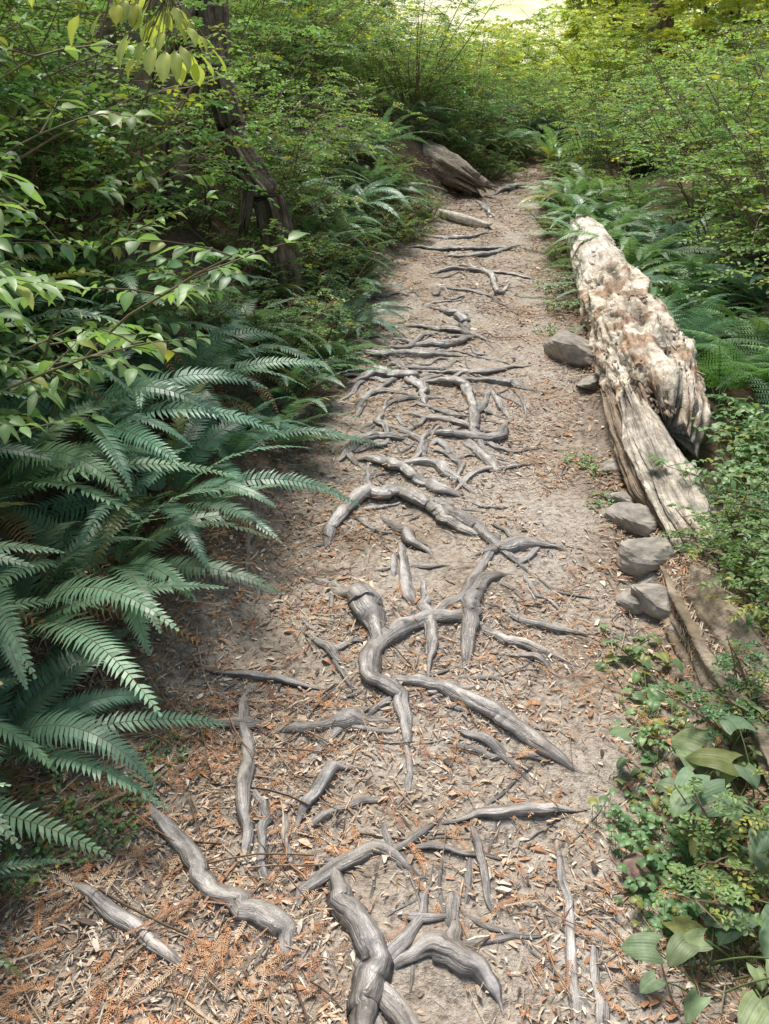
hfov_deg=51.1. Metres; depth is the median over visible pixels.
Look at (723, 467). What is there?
redwood sorrel
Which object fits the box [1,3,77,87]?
huckleberry bush
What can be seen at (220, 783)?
tree root
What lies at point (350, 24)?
huckleberry bush
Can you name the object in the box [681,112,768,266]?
huckleberry bush
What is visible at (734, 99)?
huckleberry bush
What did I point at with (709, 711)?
huckleberry sprout
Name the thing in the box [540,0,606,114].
young maple tree
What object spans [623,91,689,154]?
huckleberry bush
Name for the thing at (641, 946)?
false lily plant
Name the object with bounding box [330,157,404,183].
sword fern
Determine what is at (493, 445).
tree root
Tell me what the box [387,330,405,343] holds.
tree root
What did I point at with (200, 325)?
sword fern
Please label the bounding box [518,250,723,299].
sword fern
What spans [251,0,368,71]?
huckleberry bush
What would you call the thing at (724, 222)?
huckleberry bush
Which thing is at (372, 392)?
tree root
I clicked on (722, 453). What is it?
redwood sorrel
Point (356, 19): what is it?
huckleberry bush
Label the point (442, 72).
huckleberry bush
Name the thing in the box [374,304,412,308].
tree root
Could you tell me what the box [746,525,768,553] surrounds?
woodland ivy
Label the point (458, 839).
tree root
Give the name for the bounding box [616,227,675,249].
shrub
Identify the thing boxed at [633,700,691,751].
redwood sorrel
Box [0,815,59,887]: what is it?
redwood sorrel
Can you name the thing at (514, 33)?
understory shrub
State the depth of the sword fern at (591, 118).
12.88 m
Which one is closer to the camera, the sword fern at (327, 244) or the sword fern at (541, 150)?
the sword fern at (327, 244)
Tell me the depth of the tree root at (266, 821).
1.74 m
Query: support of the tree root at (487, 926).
on the trail
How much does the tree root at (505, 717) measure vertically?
0.101 m
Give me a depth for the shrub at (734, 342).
4.51 m
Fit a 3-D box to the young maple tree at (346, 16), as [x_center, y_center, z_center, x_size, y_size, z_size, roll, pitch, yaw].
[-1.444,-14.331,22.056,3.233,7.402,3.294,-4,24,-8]
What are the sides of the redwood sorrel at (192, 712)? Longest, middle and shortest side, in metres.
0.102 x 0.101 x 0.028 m
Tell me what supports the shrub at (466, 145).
on the ground
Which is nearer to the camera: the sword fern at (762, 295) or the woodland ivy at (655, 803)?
the woodland ivy at (655, 803)
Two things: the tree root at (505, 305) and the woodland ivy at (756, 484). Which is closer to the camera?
the woodland ivy at (756, 484)
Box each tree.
[65,0,302,307]
[233,0,384,83]
[320,0,377,84]
[368,0,405,43]
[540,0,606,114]
[557,0,666,111]
[567,0,679,103]
[570,0,644,119]
[621,5,692,107]
[634,0,768,104]
[638,0,673,129]
[643,0,768,86]
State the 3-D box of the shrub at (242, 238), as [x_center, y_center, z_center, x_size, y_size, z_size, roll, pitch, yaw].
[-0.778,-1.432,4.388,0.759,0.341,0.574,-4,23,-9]
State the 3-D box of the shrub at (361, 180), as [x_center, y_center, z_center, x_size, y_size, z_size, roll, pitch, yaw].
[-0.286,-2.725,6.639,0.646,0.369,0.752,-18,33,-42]
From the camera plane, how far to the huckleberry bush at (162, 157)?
3.36 m
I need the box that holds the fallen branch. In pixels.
[438,209,491,229]
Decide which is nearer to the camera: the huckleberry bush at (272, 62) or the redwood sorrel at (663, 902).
the redwood sorrel at (663, 902)
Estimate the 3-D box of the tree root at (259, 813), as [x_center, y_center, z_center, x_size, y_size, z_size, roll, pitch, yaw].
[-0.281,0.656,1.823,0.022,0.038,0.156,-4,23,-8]
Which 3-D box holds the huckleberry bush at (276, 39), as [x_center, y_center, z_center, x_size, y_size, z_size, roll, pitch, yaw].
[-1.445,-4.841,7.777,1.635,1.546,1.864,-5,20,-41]
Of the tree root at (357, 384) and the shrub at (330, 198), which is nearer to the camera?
the tree root at (357, 384)
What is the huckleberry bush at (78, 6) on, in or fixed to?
on the ground
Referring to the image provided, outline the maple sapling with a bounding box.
[28,0,227,85]
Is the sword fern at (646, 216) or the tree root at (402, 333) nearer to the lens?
the tree root at (402, 333)
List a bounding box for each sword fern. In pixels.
[0,254,276,383]
[0,271,167,415]
[0,330,288,526]
[0,342,62,462]
[0,396,241,605]
[0,443,67,644]
[0,484,290,655]
[0,505,228,716]
[0,596,113,848]
[0,628,224,859]
[0,677,110,858]
[0,798,64,978]
[4,378,360,593]
[41,320,326,466]
[90,307,321,414]
[112,396,368,539]
[172,281,336,368]
[189,136,307,173]
[201,393,386,447]
[222,355,392,418]
[243,272,324,307]
[251,330,399,368]
[265,132,368,186]
[275,159,374,226]
[286,126,384,160]
[291,212,388,250]
[296,281,417,343]
[299,227,399,283]
[299,230,361,275]
[300,202,386,247]
[311,263,410,298]
[312,122,400,157]
[316,184,410,229]
[318,176,416,222]
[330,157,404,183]
[331,155,446,200]
[335,128,399,162]
[336,165,446,219]
[341,105,446,147]
[392,97,456,125]
[408,101,480,124]
[423,117,495,153]
[429,91,528,126]
[459,123,504,157]
[481,132,533,158]
[483,127,541,144]
[495,128,544,158]
[497,106,574,135]
[503,106,567,133]
[508,180,615,206]
[511,125,604,161]
[514,108,573,130]
[517,194,666,229]
[518,211,670,256]
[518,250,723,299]
[527,118,610,142]
[527,131,596,159]
[537,162,652,208]
[538,120,574,140]
[538,197,690,240]
[543,230,717,279]
[544,197,696,235]
[557,128,630,168]
[558,126,617,147]
[561,123,650,156]
[566,105,614,124]
[570,274,768,340]
[570,275,743,336]
[598,177,677,209]
[605,132,680,172]
[611,208,747,255]
[614,213,735,283]
[625,208,768,284]
[641,253,766,306]
[666,255,768,328]
[671,297,768,401]
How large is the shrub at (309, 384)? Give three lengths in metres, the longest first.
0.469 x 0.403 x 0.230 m
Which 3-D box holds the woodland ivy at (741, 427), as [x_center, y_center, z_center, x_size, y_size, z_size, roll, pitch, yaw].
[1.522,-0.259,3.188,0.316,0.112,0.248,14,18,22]
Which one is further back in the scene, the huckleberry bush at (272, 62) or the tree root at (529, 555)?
the huckleberry bush at (272, 62)
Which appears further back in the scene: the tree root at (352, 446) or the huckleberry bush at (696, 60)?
the huckleberry bush at (696, 60)
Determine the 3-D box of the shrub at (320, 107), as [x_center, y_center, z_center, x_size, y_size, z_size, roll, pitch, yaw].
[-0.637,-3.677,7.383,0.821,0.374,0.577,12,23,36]
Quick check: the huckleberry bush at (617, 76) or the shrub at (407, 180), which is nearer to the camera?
the shrub at (407, 180)
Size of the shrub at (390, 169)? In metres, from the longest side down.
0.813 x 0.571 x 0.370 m
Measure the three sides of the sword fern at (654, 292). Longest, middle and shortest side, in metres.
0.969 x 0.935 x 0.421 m
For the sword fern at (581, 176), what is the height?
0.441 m
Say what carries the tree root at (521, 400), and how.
on the trail
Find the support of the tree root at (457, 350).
on the trail
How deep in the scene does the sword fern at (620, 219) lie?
6.42 m
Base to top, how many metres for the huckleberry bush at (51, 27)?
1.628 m
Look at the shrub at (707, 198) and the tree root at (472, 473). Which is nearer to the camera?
the tree root at (472, 473)
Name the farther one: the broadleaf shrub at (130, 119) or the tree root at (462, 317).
the tree root at (462, 317)
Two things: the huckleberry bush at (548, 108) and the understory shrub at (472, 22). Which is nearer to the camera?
the huckleberry bush at (548, 108)
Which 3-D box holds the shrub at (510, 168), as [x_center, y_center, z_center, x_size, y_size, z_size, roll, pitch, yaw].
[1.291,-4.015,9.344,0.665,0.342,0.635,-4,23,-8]
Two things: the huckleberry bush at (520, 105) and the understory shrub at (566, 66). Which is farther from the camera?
the understory shrub at (566, 66)
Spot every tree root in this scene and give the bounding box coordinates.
[52,875,191,976]
[114,928,125,954]
[143,801,296,971]
[165,933,225,937]
[191,717,261,729]
[192,663,326,690]
[200,756,229,796]
[202,692,237,709]
[216,683,235,706]
[224,853,239,872]
[235,685,257,875]
[244,512,256,571]
[248,667,284,669]
[251,779,273,894]
[253,586,260,603]
[256,780,263,820]
[271,793,302,824]
[273,707,396,734]
[277,686,322,716]
[280,812,294,870]
[283,888,296,906]
[291,611,324,635]
[291,760,371,834]
[292,840,431,910]
[293,774,316,777]
[296,682,342,718]
[297,727,343,776]
[298,796,387,832]
[301,629,348,676]
[305,636,332,664]
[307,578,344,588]
[308,531,352,548]
[314,701,321,719]
[319,372,397,382]
[320,638,364,657]
[321,637,344,641]
[322,484,479,556]
[323,854,393,1023]
[329,581,388,654]
[329,591,334,623]
[330,657,355,691]
[332,366,359,373]
[333,431,407,465]
[334,698,392,714]
[337,686,364,700]
[338,380,365,402]
[342,449,358,465]
[348,365,429,413]
[349,342,468,358]
[351,725,400,733]
[352,516,393,534]
[352,957,419,1023]
[353,439,393,453]
[354,396,375,409]
[355,387,413,418]
[356,455,464,498]
[358,609,494,747]
[361,335,381,339]
[361,402,396,429]
[362,501,401,510]
[363,291,411,298]
[363,453,372,484]
[365,527,394,553]
[367,423,375,431]
[367,689,416,715]
[369,861,379,897]
[371,469,386,474]
[371,564,449,571]
[371,738,463,744]
[372,336,401,349]
[372,435,408,447]
[372,470,393,476]
[373,319,390,330]
[373,395,393,449]
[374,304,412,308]
[374,1013,384,1023]
[375,478,386,484]
[376,377,397,387]
[379,441,416,453]
[381,515,433,557]
[381,809,403,869]
[384,361,413,366]
[385,899,416,916]
[386,332,486,347]
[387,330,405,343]
[387,394,443,405]
[387,874,437,958]
[388,356,408,369]
[388,423,427,456]
[389,360,458,370]
[389,413,408,426]
[390,332,440,349]
[390,553,397,576]
[390,674,588,775]
[391,325,409,338]
[391,740,412,810]
[393,819,438,851]
[393,930,503,1014]
[395,497,528,571]
[396,385,413,387]
[398,243,526,250]
[398,541,416,605]
[398,912,447,922]
[400,412,492,432]
[400,804,411,830]
[401,416,426,430]
[403,324,495,342]
[403,457,476,495]
[405,290,420,297]
[408,512,426,520]
[408,842,502,860]
[408,870,420,906]
[408,948,413,991]
[410,429,430,466]
[411,400,464,417]
[413,231,493,238]
[416,577,437,676]
[417,357,450,365]
[421,374,444,380]
[421,669,449,676]
[424,376,480,420]
[424,679,460,695]
[424,684,486,700]
[426,266,539,280]
[427,306,470,327]
[427,364,532,374]
[428,299,466,304]
[428,837,508,845]
[429,438,463,458]
[429,449,465,489]
[429,832,464,835]
[430,416,514,441]
[431,286,448,295]
[431,425,446,431]
[432,632,454,664]
[433,271,459,277]
[434,244,521,258]
[434,530,500,608]
[435,285,499,298]
[437,858,444,911]
[438,349,471,353]
[438,702,476,714]
[438,802,590,824]
[441,334,462,339]
[443,295,465,299]
[443,743,554,764]
[444,657,502,678]
[445,891,460,926]
[445,916,462,939]
[447,675,512,685]
[448,408,467,411]
[449,727,535,785]
[451,263,510,294]
[452,370,471,376]
[455,463,531,490]
[458,349,492,359]
[458,508,479,511]
[460,570,513,673]
[462,442,505,459]
[463,454,475,457]
[463,933,542,947]
[464,376,538,391]
[464,439,499,471]
[464,857,473,904]
[464,913,535,941]
[465,345,486,355]
[465,360,482,376]
[468,389,490,449]
[470,501,510,509]
[470,536,568,556]
[470,826,496,918]
[471,385,490,400]
[474,200,494,217]
[477,402,513,420]
[479,621,585,668]
[483,765,533,806]
[484,651,561,677]
[485,383,514,423]
[486,603,595,639]
[487,799,498,852]
[488,441,540,452]
[490,524,514,537]
[491,183,533,195]
[492,456,532,470]
[493,298,520,315]
[494,390,528,409]
[496,663,529,676]
[498,580,523,600]
[499,669,537,676]
[501,585,520,613]
[505,646,536,669]
[510,388,526,416]
[511,814,570,858]
[514,547,540,566]
[523,571,560,611]
[525,720,564,734]
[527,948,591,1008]
[537,577,598,600]
[554,822,581,1023]
[562,662,574,679]
[566,801,606,847]
[576,905,623,942]
[589,940,609,1023]
[592,625,658,634]
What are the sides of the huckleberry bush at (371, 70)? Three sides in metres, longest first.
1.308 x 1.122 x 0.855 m
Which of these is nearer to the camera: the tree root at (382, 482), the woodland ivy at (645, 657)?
the woodland ivy at (645, 657)
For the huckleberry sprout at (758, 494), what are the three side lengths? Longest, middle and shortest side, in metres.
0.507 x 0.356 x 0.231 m
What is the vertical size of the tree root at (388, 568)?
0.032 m
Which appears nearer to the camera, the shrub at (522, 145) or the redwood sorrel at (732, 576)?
the redwood sorrel at (732, 576)
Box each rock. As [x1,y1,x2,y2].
[543,329,593,366]
[575,373,600,389]
[597,457,620,474]
[603,502,661,536]
[607,491,635,503]
[615,536,679,576]
[615,588,644,614]
[622,852,657,890]
[630,583,674,619]
[636,571,664,583]
[654,959,669,975]
[668,620,684,632]
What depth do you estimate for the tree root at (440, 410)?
3.63 m
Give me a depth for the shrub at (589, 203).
7.39 m
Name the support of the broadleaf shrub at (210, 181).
on the ground
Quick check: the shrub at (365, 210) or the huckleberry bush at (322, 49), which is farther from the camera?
the huckleberry bush at (322, 49)
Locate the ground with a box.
[0,0,768,1023]
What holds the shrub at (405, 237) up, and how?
on the ground
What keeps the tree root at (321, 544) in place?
on the trail
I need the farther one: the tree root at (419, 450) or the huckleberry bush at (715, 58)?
the huckleberry bush at (715, 58)
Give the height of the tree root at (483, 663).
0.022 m
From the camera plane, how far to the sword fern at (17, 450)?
2.01 m
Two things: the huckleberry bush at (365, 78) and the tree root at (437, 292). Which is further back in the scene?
the huckleberry bush at (365, 78)
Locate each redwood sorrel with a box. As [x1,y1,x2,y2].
[0,809,88,870]
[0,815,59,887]
[0,867,50,903]
[1,762,66,832]
[36,781,112,839]
[46,801,125,866]
[85,804,139,852]
[95,763,160,809]
[135,729,188,771]
[173,701,207,725]
[532,322,574,335]
[533,276,574,295]
[543,296,579,314]
[562,448,608,474]
[585,491,617,511]
[588,785,717,883]
[612,766,729,857]
[612,815,751,919]
[614,843,699,927]
[622,850,753,961]
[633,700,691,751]
[690,411,768,457]
[705,408,768,449]
[705,433,768,484]
[705,500,768,537]
[711,446,768,492]
[714,531,767,571]
[717,466,768,518]
[725,548,768,605]
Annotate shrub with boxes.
[0,13,44,176]
[0,40,164,296]
[0,50,148,171]
[0,86,114,344]
[0,90,228,205]
[0,160,125,302]
[0,209,255,360]
[0,226,181,412]
[0,231,309,446]
[0,308,210,519]
[1,183,217,322]
[4,161,223,262]
[50,262,109,296]
[87,265,196,331]
[128,159,201,213]
[145,168,240,230]
[165,290,249,337]
[166,218,312,276]
[179,173,201,203]
[183,194,233,229]
[191,127,212,153]
[192,98,243,155]
[192,101,215,132]
[203,103,258,124]
[206,114,287,141]
[214,278,247,302]
[219,294,316,355]
[221,296,349,357]
[232,270,288,308]
[237,321,331,377]
[241,232,356,273]
[246,345,340,397]
[249,230,323,283]
[255,57,300,83]
[256,68,310,101]
[258,133,338,163]
[261,244,332,276]
[262,275,355,353]
[265,96,301,125]
[265,104,317,135]
[278,89,320,108]
[278,299,384,347]
[281,178,343,223]
[283,93,358,126]
[291,64,337,81]
[291,208,352,236]
[294,78,327,98]
[294,225,370,274]
[297,157,331,175]
[297,205,353,232]
[300,130,343,160]
[300,252,323,268]
[300,321,365,366]
[301,258,380,304]
[302,223,354,246]
[308,64,363,96]
[308,243,364,280]
[312,177,385,216]
[312,239,397,290]
[316,281,371,301]
[318,157,391,192]
[320,84,393,119]
[322,95,361,113]
[334,258,396,287]
[338,0,483,97]
[343,168,432,202]
[344,204,403,245]
[348,50,412,97]
[348,111,383,130]
[349,108,383,130]
[350,21,461,88]
[350,207,376,224]
[351,198,374,216]
[353,89,413,120]
[353,190,391,211]
[354,201,431,248]
[355,23,484,61]
[361,4,492,84]
[361,209,390,232]
[363,137,414,169]
[364,80,394,98]
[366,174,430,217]
[367,93,401,112]
[373,214,405,234]
[374,197,414,234]
[375,178,425,203]
[377,144,421,186]
[379,24,487,98]
[386,214,437,243]
[390,21,505,103]
[394,93,437,111]
[401,117,435,136]
[403,207,448,224]
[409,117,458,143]
[409,193,447,216]
[414,18,538,99]
[417,38,509,89]
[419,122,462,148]
[426,24,557,96]
[427,59,534,105]
[430,60,480,104]
[433,124,474,135]
[437,93,475,121]
[438,26,548,92]
[438,131,478,153]
[440,135,471,153]
[441,134,496,166]
[446,3,561,97]
[446,116,494,136]
[448,119,489,138]
[450,41,560,112]
[458,148,501,169]
[463,3,569,105]
[469,115,510,127]
[471,156,505,177]
[474,150,519,179]
[475,167,496,178]
[478,131,532,160]
[478,150,527,179]
[486,136,524,161]
[490,29,603,110]
[495,0,768,128]
[498,154,525,167]
[500,26,544,103]
[505,130,534,158]
[506,12,601,116]
[506,127,534,147]
[508,37,620,112]
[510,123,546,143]
[516,141,542,158]
[519,23,635,120]
[524,201,596,236]
[532,39,634,116]
[532,186,562,207]
[534,184,583,211]
[537,12,686,103]
[538,155,582,175]
[538,214,560,231]
[539,240,568,261]
[539,257,571,271]
[541,238,566,252]
[542,158,601,178]
[543,159,585,178]
[546,0,584,43]
[548,166,618,190]
[550,150,608,173]
[552,196,568,206]
[553,164,615,181]
[553,214,602,228]
[558,148,602,158]
[558,154,602,172]
[559,147,605,163]
[561,153,607,173]
[562,1,703,127]
[565,162,610,185]
[567,176,633,209]
[572,194,600,207]
[588,198,629,218]
[607,219,665,246]
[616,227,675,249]
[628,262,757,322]
[630,4,703,61]
[647,416,768,517]
[649,274,686,302]
[660,194,711,222]
[665,182,712,205]
[666,264,725,295]
[672,35,738,95]
[674,6,768,59]
[677,10,768,77]
[677,190,723,215]
[691,192,736,215]
[696,334,754,369]
[704,316,768,368]
[708,0,767,58]
[717,393,768,491]
[725,202,767,226]
[726,219,767,244]
[729,0,768,38]
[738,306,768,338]
[738,341,768,360]
[742,215,768,230]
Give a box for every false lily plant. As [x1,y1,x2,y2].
[608,727,766,827]
[620,897,762,1023]
[661,748,768,887]
[666,931,768,990]
[671,699,767,785]
[675,702,762,790]
[684,868,768,1023]
[685,715,768,854]
[704,845,768,959]
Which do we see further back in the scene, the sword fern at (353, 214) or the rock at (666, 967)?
the sword fern at (353, 214)
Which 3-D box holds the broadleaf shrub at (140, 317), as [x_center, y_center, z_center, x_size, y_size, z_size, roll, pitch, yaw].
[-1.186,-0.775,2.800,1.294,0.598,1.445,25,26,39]
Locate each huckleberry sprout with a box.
[641,635,768,745]
[650,762,768,936]
[658,496,768,589]
[674,495,768,634]
[679,466,768,549]
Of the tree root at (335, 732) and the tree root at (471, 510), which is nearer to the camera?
the tree root at (335, 732)
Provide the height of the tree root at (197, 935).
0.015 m
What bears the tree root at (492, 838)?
on the trail
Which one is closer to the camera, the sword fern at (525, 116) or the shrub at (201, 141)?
the shrub at (201, 141)
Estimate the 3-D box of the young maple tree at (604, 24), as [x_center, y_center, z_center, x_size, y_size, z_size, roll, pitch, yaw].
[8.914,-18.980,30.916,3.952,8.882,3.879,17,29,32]
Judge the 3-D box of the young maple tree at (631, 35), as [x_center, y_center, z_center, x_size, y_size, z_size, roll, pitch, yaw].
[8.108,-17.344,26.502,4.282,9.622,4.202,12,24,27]
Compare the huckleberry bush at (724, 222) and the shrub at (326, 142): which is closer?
the huckleberry bush at (724, 222)
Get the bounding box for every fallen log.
[422,138,497,197]
[564,213,732,573]
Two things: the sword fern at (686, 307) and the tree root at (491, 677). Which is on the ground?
the sword fern at (686, 307)
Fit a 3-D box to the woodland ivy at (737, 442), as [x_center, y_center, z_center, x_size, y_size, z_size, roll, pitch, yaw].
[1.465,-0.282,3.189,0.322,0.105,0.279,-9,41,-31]
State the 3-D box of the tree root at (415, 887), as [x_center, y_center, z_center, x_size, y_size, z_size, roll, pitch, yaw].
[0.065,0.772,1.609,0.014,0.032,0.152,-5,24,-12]
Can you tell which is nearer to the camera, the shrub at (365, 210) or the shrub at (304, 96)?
the shrub at (365, 210)
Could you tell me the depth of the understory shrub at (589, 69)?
16.67 m
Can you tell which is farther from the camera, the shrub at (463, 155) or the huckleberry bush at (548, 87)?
the huckleberry bush at (548, 87)
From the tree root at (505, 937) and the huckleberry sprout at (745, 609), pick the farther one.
the huckleberry sprout at (745, 609)
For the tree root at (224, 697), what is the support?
on the trail
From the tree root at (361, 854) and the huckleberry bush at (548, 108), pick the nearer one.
the tree root at (361, 854)
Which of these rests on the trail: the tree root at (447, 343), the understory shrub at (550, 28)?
the tree root at (447, 343)
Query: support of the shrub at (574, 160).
on the ground
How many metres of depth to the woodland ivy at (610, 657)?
2.24 m
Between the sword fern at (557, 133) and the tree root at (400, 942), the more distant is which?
the sword fern at (557, 133)
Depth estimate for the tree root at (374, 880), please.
1.63 m
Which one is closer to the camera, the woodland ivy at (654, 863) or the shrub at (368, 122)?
the woodland ivy at (654, 863)
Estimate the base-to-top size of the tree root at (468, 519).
0.120 m
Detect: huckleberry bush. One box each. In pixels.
[0,0,107,95]
[0,0,121,272]
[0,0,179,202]
[0,0,187,211]
[0,0,255,244]
[0,0,292,272]
[0,0,308,267]
[0,5,290,280]
[0,6,77,112]
[0,10,102,95]
[0,11,99,114]
[0,13,262,133]
[0,33,203,256]
[1,0,101,49]
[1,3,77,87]
[2,0,256,81]
[12,6,85,76]
[15,0,102,77]
[18,1,107,88]
[44,0,294,158]
[69,0,363,237]
[91,0,265,48]
[184,94,376,243]
[189,83,389,220]
[193,35,289,126]
[193,55,377,205]
[201,0,392,117]
[202,1,327,130]
[228,0,322,67]
[229,0,348,119]
[229,2,334,96]
[230,4,276,57]
[231,0,386,80]
[231,0,386,127]
[231,3,330,88]
[240,1,303,75]
[242,0,354,83]
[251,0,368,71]
[253,0,404,97]
[266,0,407,82]
[271,0,358,73]
[273,57,428,189]
[290,6,403,86]
[296,0,389,85]
[296,0,516,122]
[309,1,405,85]
[333,8,428,94]
[334,0,485,121]
[341,45,409,99]
[343,5,429,104]
[344,0,470,103]
[352,34,480,125]
[356,44,442,93]
[367,17,478,113]
[376,45,468,99]
[379,26,480,102]
[386,40,476,114]
[395,68,519,155]
[413,17,486,99]
[422,45,558,148]
[426,31,524,105]
[469,59,553,127]
[470,77,555,128]
[483,63,559,116]
[492,69,585,138]
[499,37,728,172]
[505,68,577,137]
[506,76,576,138]
[513,63,577,128]
[516,63,621,127]
[536,77,636,167]
[539,56,688,198]
[547,23,768,265]
[561,55,689,146]
[563,49,768,255]
[569,159,692,229]
[576,67,707,174]
[584,49,768,164]
[585,55,748,173]
[589,27,768,212]
[602,56,721,173]
[604,65,690,143]
[608,62,768,185]
[611,66,768,256]
[620,6,768,213]
[623,48,758,151]
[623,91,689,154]
[624,22,759,165]
[649,59,768,209]
[650,128,768,268]
[653,75,768,297]
[659,7,768,197]
[661,55,765,151]
[666,73,759,149]
[673,49,768,135]
[675,62,768,235]
[678,40,768,226]
[678,62,768,160]
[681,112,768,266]
[682,40,766,113]
[689,48,768,150]
[702,5,768,158]
[711,224,768,254]
[725,67,768,130]
[729,52,768,161]
[746,27,768,86]
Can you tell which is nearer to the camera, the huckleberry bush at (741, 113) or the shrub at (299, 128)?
the huckleberry bush at (741, 113)
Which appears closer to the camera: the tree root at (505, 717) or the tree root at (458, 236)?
the tree root at (505, 717)
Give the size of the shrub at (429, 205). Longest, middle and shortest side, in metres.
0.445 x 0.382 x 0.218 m
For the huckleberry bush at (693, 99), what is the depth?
9.20 m
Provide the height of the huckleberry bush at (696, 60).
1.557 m
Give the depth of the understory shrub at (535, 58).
15.39 m
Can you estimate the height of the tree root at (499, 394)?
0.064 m
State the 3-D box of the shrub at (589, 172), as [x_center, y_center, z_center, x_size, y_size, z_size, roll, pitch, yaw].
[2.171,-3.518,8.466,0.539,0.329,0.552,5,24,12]
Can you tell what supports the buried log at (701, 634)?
on the ground
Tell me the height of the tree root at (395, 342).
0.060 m
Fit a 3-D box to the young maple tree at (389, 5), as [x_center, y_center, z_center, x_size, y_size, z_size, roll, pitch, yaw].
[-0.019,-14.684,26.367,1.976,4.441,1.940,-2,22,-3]
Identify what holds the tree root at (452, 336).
on the trail
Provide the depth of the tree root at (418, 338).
4.46 m
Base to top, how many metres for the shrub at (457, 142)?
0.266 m
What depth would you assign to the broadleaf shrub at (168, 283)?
3.17 m
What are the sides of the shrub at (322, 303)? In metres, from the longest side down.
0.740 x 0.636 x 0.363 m
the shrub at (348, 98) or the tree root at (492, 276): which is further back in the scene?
the shrub at (348, 98)
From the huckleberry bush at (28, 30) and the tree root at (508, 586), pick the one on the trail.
the tree root at (508, 586)
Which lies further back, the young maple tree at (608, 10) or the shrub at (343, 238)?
the young maple tree at (608, 10)
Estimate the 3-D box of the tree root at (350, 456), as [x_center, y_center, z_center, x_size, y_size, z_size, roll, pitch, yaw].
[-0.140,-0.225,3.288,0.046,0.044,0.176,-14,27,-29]
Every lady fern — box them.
[655,294,766,366]
[681,316,768,389]
[695,339,768,407]
[705,370,768,451]
[742,345,768,364]
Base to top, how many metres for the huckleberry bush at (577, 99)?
1.433 m
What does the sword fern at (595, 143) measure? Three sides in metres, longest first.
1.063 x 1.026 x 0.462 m
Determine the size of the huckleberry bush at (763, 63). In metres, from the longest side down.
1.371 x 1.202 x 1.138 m
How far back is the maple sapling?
1.86 m
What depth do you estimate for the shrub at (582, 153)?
9.68 m
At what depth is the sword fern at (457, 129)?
8.98 m
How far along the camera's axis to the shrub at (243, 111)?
6.14 m
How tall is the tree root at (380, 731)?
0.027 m
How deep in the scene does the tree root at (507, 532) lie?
2.77 m
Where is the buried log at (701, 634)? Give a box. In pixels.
[638,527,768,817]
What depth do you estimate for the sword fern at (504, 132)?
10.15 m
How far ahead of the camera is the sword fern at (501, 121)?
10.20 m
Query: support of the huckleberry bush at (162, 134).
on the ground
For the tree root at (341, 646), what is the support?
on the trail
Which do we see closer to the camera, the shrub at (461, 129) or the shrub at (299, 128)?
the shrub at (299, 128)
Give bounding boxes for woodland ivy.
[579,464,606,476]
[595,623,671,681]
[599,633,682,672]
[604,657,682,700]
[609,697,675,745]
[615,778,679,834]
[616,727,676,776]
[621,662,697,711]
[629,828,699,878]
[642,902,685,947]
[706,395,768,420]
[706,436,768,461]
[708,413,768,453]
[723,458,768,481]
[724,471,768,494]
[731,492,768,526]
[734,426,768,455]
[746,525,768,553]
[746,593,768,625]
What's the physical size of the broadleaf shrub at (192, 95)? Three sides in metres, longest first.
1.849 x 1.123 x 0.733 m
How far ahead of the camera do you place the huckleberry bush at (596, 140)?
8.69 m
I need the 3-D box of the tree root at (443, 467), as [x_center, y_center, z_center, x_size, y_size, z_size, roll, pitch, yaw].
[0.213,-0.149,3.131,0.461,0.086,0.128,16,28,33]
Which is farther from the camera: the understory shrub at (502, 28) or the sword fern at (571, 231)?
the understory shrub at (502, 28)
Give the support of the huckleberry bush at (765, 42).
on the ground
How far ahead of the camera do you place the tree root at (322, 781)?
1.83 m
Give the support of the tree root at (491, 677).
on the trail
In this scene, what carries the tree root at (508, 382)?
on the trail
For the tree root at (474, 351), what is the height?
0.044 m
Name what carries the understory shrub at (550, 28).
on the ground
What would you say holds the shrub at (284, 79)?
on the ground
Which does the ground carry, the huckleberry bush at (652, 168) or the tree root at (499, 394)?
the huckleberry bush at (652, 168)
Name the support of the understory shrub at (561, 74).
on the ground
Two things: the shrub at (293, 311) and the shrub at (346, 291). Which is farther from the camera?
the shrub at (346, 291)
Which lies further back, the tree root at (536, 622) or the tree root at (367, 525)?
the tree root at (367, 525)
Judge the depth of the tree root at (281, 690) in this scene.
2.09 m
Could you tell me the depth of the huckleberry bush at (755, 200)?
4.86 m
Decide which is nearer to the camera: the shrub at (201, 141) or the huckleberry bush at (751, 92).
the shrub at (201, 141)
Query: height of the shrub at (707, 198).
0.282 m
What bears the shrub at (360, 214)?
on the ground
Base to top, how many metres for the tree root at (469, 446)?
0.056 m
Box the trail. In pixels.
[0,153,713,1023]
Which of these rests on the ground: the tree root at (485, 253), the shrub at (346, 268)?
the shrub at (346, 268)
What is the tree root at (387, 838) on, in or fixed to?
on the trail
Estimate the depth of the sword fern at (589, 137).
11.08 m
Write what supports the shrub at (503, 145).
on the ground
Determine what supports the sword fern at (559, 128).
on the ground
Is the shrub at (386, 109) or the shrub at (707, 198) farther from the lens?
the shrub at (386, 109)
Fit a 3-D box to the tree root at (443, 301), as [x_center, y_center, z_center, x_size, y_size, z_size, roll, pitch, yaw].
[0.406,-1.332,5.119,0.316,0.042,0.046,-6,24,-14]
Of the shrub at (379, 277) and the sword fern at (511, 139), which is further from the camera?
the sword fern at (511, 139)

